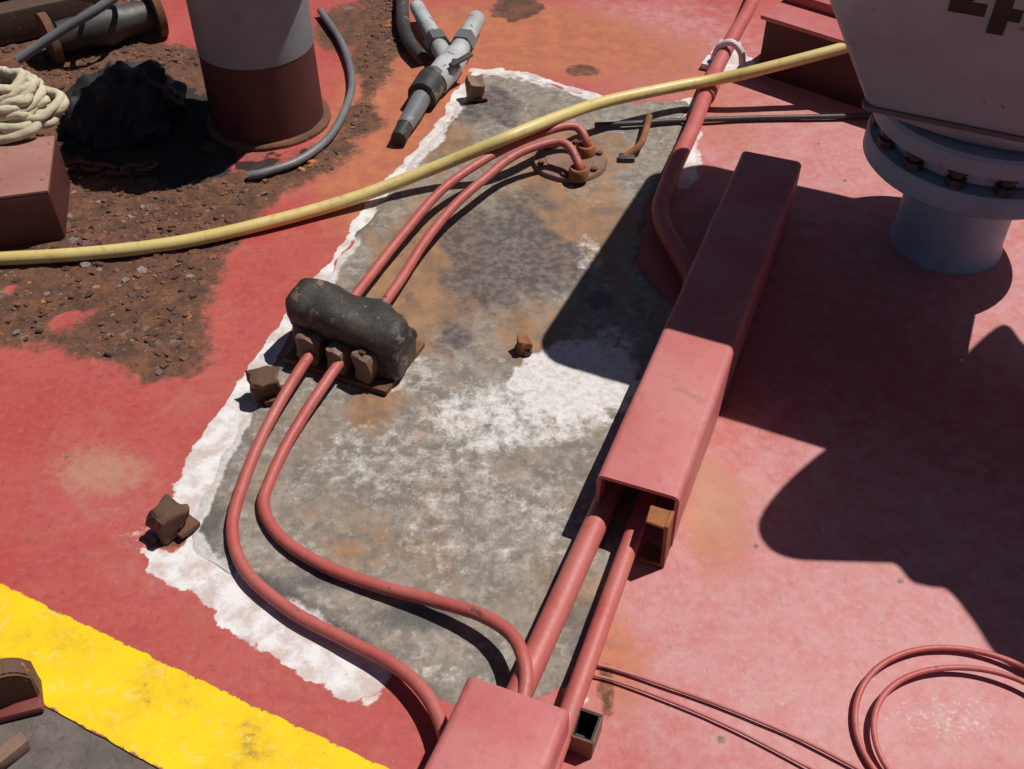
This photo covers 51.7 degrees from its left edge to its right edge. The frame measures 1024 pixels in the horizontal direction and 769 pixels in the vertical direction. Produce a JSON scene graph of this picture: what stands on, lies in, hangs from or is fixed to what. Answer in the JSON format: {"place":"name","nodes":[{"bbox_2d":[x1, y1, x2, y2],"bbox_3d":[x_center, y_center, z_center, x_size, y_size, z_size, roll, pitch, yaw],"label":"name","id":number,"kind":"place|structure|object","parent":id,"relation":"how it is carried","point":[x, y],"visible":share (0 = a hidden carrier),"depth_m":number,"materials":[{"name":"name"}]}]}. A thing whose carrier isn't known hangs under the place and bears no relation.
{"place":"outdoors","nodes":[
{"label":"outdoors","id":0,"kind":"place"},
{"bbox_2d":[0,0,1023,768],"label":"deck","id":1,"kind":"structure","parent":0,"point":[852,516],"depth_m":1.59,"materials":[{"name":"red paint"}]},
{"bbox_2d":[0,136,69,248],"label":"steel block","id":2,"kind":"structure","parent":1,"relation":"on","point":[34,190],"depth_m":1.92,"materials":[{"name":"red paint"}]},
{"bbox_2d":[0,66,69,144],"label":"rope heap","id":3,"kind":"object","parent":2,"relation":"on","point":[31,104],"visible":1,"depth_m":1.99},
{"bbox_2d":[0,0,92,46],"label":"pipe","id":4,"kind":"object","parent":1,"relation":"on","point":[18,23],"depth_m":2.52,"materials":[{"name":"brown metal"}]},
{"bbox_2d":[0,704,158,768],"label":"walkway","id":5,"kind":"structure","parent":1,"relation":"on","point":[57,740],"depth_m":1.23,"materials":[{"name":"grey paint"}]},
{"bbox_2d":[0,732,32,768],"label":"rust scale","id":6,"kind":"object","parent":5,"relation":"on","point":[15,748],"visible":1,"depth_m":1.21,"materials":[{"name":"brown metal"}]},
{"bbox_2d":[0,657,42,724],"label":"round lug","id":7,"kind":"object","parent":5,"relation":"on","point":[21,686],"visible":1,"depth_m":1.24,"materials":[{"name":"orange metal"}]},
{"bbox_2d":[35,0,168,64],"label":"pipe","id":8,"kind":"object","parent":1,"relation":"on","point":[113,25],"visible":0.83,"depth_m":2.46,"materials":[{"name":"metal"}]},
{"bbox_2d":[14,0,118,63],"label":"grey bar","id":9,"kind":"object","parent":8,"relation":"on","point":[55,34],"visible":1,"depth_m":2.19,"materials":[{"name":"grey metal"}]},
{"bbox_2d":[64,159,157,176],"bbox_3d":[-0.836,-0.429,2.103,0.255,0.030,0.064,-8,44,-8],"label":"chain","id":10,"kind":"object","parent":1,"relation":"on","point":[111,170],"visible":0.72,"depth_m":2.10,"materials":[{"name":"metal"}]},
{"bbox_2d":[63,59,187,151],"bbox_3d":[-0.826,-0.626,2.236,0.256,0.126,0.294,0,43,0],"label":"black tarpaulin","id":11,"kind":"object","parent":1,"relation":"on","point":[113,104],"visible":0.98,"depth_m":2.18,"materials":[{"name":"plastic"}]},
{"bbox_2d":[144,493,200,544],"bbox_3d":[-0.466,0.186,1.441,0.051,0.055,0.058,29,50,27],"label":"rusty lug","id":12,"kind":"object","parent":1,"relation":"on","point":[169,520],"visible":1,"depth_m":1.43,"materials":[{"name":"orange metal"}]},
{"bbox_2d":[0,583,388,768],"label":"yellow line","id":13,"kind":"object","parent":1,"relation":"on","point":[152,710],"visible":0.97,"depth_m":1.26,"materials":[{"name":"paint"}]},
{"bbox_2d":[0,0,404,375],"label":"rust flakes","id":14,"kind":"object","parent":1,"relation":"on","point":[140,271],"visible":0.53,"depth_m":1.98,"materials":[{"name":"brown metal"}]},
{"bbox_2d":[186,0,330,151],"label":"vent post","id":15,"kind":"object","parent":1,"relation":"on","point":[258,62],"visible":0.99,"depth_m":2.10,"materials":[{"name":"metal"}]},
{"bbox_2d":[247,7,355,179],"bbox_3d":[-0.425,-0.668,2.356,0.161,0.018,0.767,2,44,2],"label":"grey cable","id":16,"kind":"object","parent":1,"relation":"on","point":[323,142],"visible":1,"depth_m":2.22,"materials":[{"name":"grey rubber"}]},
{"bbox_2d":[0,43,848,265],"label":"yellow hose","id":17,"kind":"object","parent":1,"relation":"on","point":[469,153],"visible":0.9,"depth_m":2.02,"materials":[{"name":"yellow rubber"}]},
{"bbox_2d":[391,0,484,145],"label":"hose fitting","id":18,"kind":"object","parent":1,"relation":"on","point":[435,80],"visible":1,"depth_m":2.38,"materials":[{"name":"grey metal"}]},
{"bbox_2d":[192,74,689,703],"bbox_3d":[-0.003,-0.155,1.838,0.659,0.019,1.541,12,45,13],"label":"steel plate","id":19,"kind":"object","parent":1,"relation":"on","point":[464,458],"visible":0.75,"depth_m":1.61,"materials":[{"name":"grey metal"}]},
{"bbox_2d":[247,365,287,406],"bbox_3d":[-0.378,0.001,1.630,0.054,0.053,0.051,-12,45,-12],"label":"rusty lug","id":20,"kind":"object","parent":19,"relation":"on","point":[265,385],"visible":0.92,"depth_m":1.61,"materials":[{"name":"orange metal"}]},
{"bbox_2d":[283,273,424,395],"bbox_3d":[-0.258,-0.093,1.673,0.216,0.120,0.131,18,46,18],"label":"hose clamp","id":21,"kind":"object","parent":19,"relation":"on","point":[332,321],"visible":0.99,"depth_m":1.64,"materials":[{"name":"rubber"}]},
{"bbox_2d":[226,121,590,739],"bbox_3d":[-0.146,-0.037,1.650,0.426,0.076,1.424,5,44,6],"label":"hydraulic hose","id":22,"kind":"object","parent":19,"relation":"on","point":[415,682],"visible":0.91,"depth_m":1.47,"materials":[{"name":"red rubber"}]},
{"bbox_2d":[257,138,583,696],"bbox_3d":[-0.123,-0.044,1.659,0.413,0.070,1.259,4,44,4],"label":"hydraulic hose","id":23,"kind":"object","parent":19,"relation":"on","point":[508,632],"visible":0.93,"depth_m":1.45,"materials":[{"name":"red rubber"}]},
{"bbox_2d":[465,77,487,102],"bbox_3d":[-0.079,-0.644,2.314,0.046,0.050,0.045,-8,44,-8],"label":"rusty lug","id":24,"kind":"object","parent":19,"relation":"on","point":[474,91],"visible":1,"depth_m":2.30,"materials":[{"name":"brown metal"}]},
{"bbox_2d":[515,330,530,356],"bbox_3d":[0.016,-0.065,1.710,0.026,0.037,0.033,-8,44,-8],"label":"rusty lug","id":25,"kind":"object","parent":19,"relation":"on","point":[522,348],"visible":1,"depth_m":1.70,"materials":[{"name":"metal"}]},
{"bbox_2d":[533,139,606,183],"bbox_3d":[0.117,-0.457,2.126,0.150,0.037,0.150,30,51,28],"label":"deck flange","id":26,"kind":"object","parent":19,"relation":"on","point":[555,164],"visible":0.87,"depth_m":2.11,"materials":[{"name":"brown metal"}]},
{"bbox_2d":[618,113,652,162],"bbox_3d":[0.263,-0.504,2.176,0.040,0.038,0.160,21,47,20],"label":"rusty hook","id":27,"kind":"object","parent":19,"relation":"on","point":[627,156],"visible":1,"depth_m":2.14,"materials":[{"name":"metal"}]},
{"bbox_2d":[424,677,568,768],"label":"channel cover","id":28,"kind":"object","parent":1,"relation":"on","point":[490,725],"visible":1,"depth_m":1.15,"materials":[{"name":"red metal"}]},
{"bbox_2d":[567,707,602,758],"bbox_3d":[0.084,0.402,1.219,0.030,0.038,0.039,15,46,15],"label":"deck socket","id":29,"kind":"object","parent":1,"relation":"on","point":[585,735],"visible":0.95,"depth_m":1.22,"materials":[{"name":"brown metal"}]},
{"bbox_2d":[555,490,655,768],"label":"steel pipe","id":30,"kind":"object","parent":1,"relation":"on","point":[578,686],"visible":0.71,"depth_m":1.31,"materials":[{"name":"red metal"}]},
{"bbox_2d":[506,0,759,697],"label":"steel pipe","id":31,"kind":"object","parent":1,"relation":"on","point":[550,624],"visible":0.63,"depth_m":1.44,"materials":[{"name":"red metal"}]},
{"bbox_2d":[595,151,800,567],"bbox_3d":[0.317,-0.096,1.695,0.116,0.108,0.908,15,46,15],"label":"channel cover","id":32,"kind":"object","parent":1,"relation":"on","point":[660,443],"visible":1,"depth_m":1.58,"materials":[{"name":"red metal"}]},
{"bbox_2d":[593,674,813,768],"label":"thin cable","id":33,"kind":"object","parent":1,"relation":"on","point":[710,718],"visible":0.89,"depth_m":1.25,"materials":[{"name":"red rubber"}]},
{"bbox_2d":[701,39,753,69],"bbox_3d":[0.495,-0.752,2.407,0.114,0.074,0.052,18,46,18],"label":"pipe clip","id":34,"kind":"object","parent":1,"relation":"on","point":[734,44],"visible":0.73,"depth_m":2.40,"materials":[{"name":"white metal"}]},
{"bbox_2d":[597,663,861,768],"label":"thin cable","id":35,"kind":"object","parent":1,"relation":"on","point":[825,751],"visible":0.9,"depth_m":1.25,"materials":[{"name":"red rubber"}]},
{"bbox_2d":[594,113,871,127],"bbox_3d":[0.558,-0.570,2.252,0.772,0.018,0.024,-3,44,-3],"label":"dark rod","id":36,"kind":"object","parent":1,"relation":"on","point":[738,118],"visible":0.75,"depth_m":2.25,"materials":[{"name":"metal"}]},
{"bbox_2d":[759,0,863,108],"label":"hatch box","id":37,"kind":"object","parent":1,"relation":"on","point":[793,27],"visible":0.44,"depth_m":2.32,"materials":[{"name":"red paint"}]},
{"bbox_2d":[829,0,1023,273],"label":"ventilator","id":38,"kind":"object","parent":1,"relation":"on","point":[941,83],"visible":1,"depth_m":1.61,"materials":[{"name":"grey paint"}]},
{"bbox_2d":[852,645,1023,768],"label":"cable coil","id":39,"kind":"object","parent":1,"relation":"on","point":[888,689],"visible":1,"depth_m":1.28,"materials":[{"name":"red paint"}]}
]}

